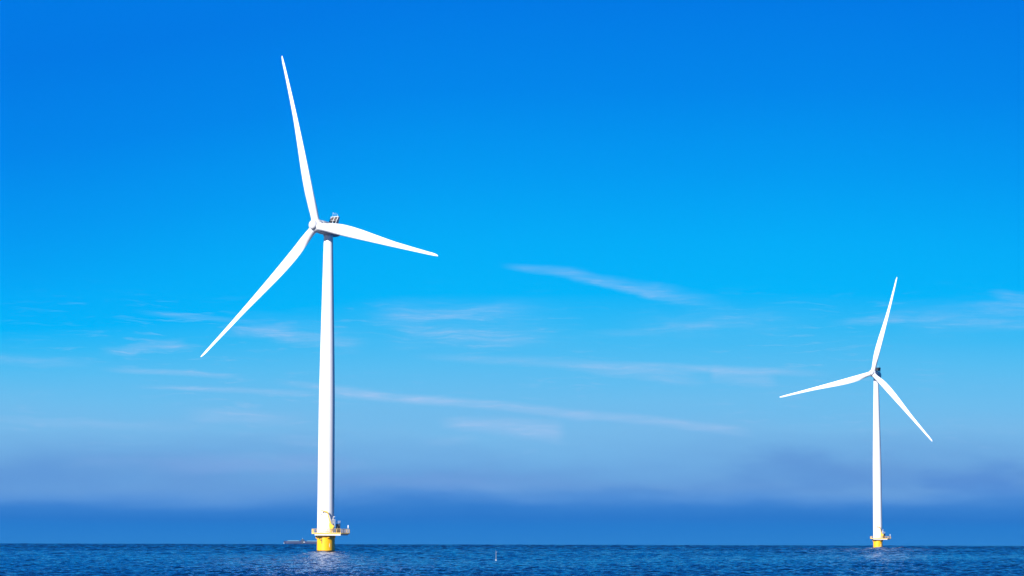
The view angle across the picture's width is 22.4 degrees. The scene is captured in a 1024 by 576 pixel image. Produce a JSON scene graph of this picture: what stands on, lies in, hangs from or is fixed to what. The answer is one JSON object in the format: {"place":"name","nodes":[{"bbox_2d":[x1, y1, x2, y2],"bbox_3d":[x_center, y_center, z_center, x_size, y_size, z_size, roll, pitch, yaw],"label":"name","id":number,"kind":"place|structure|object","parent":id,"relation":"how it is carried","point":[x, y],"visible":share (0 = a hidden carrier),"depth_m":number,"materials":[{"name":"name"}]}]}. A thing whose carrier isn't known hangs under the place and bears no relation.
{"place":"outdoors","nodes":[
{"label":"outdoors","id":0,"kind":"place"},
{"bbox_2d":[0,543,1023,575],"bbox_3d":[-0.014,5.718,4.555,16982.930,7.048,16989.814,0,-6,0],"label":"water","id":1,"kind":"structure","parent":0,"point":[83,559],"depth_m":427.03,"materials":[{"name":"blue liquid"}]},
{"bbox_2d":[284,539,316,543],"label":"boat","id":2,"kind":"object","parent":1,"relation":"on","point":[300,542],"visible":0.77,"depth_m":4174.62,"materials":[{"name":"paint"}]},
{"bbox_2d":[201,57,437,551],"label":"wind turbine","id":3,"kind":"object","parent":1,"relation":"in","point":[325,534],"visible":1,"depth_m":756.25,"materials":[{"name":"white paint"}]},
{"bbox_2d":[781,278,931,547],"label":"wind turbine","id":4,"kind":"object","parent":1,"relation":"in","point":[878,534],"visible":0.99,"depth_m":1407.66,"materials":[{"name":"white paint"}]},
{"bbox_2d":[0,0,1023,545],"label":"sky","id":5,"kind":"structure","parent":0,"point":[651,226],"materials":[{"name":"blue"}]}
]}

